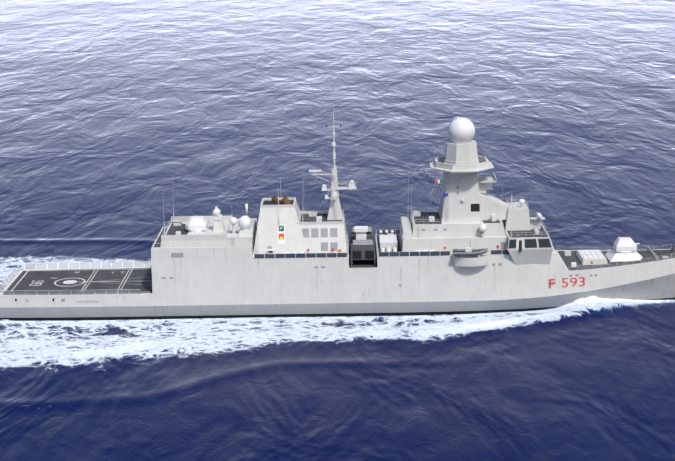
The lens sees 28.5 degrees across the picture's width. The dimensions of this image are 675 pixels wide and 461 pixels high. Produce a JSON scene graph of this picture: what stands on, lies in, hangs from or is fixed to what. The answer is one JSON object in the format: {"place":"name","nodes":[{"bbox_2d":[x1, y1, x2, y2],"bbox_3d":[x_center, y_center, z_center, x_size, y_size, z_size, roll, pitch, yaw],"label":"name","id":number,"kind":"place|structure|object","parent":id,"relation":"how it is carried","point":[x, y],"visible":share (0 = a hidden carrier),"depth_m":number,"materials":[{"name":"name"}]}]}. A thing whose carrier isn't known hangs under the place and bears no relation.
{"place":"outdoors","nodes":[
{"label":"outdoors","id":0,"kind":"place"},
{"bbox_2d":[0,0,674,460],"bbox_3d":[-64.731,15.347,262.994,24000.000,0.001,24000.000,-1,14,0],"label":"sea","id":1,"kind":"structure","parent":0,"point":[116,112],"depth_m":482.15,"materials":[{"name":"liquid"}]},
{"bbox_2d":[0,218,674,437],"bbox_3d":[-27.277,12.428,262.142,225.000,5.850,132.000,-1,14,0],"label":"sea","id":2,"kind":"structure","parent":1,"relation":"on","point":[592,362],"depth_m":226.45,"materials":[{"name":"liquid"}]},
{"bbox_2d":[0,105,674,320],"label":"frigate","id":3,"kind":"object","parent":2,"relation":"on","point":[471,246],"visible":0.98,"depth_m":252.84,"materials":[{"name":"metal"}]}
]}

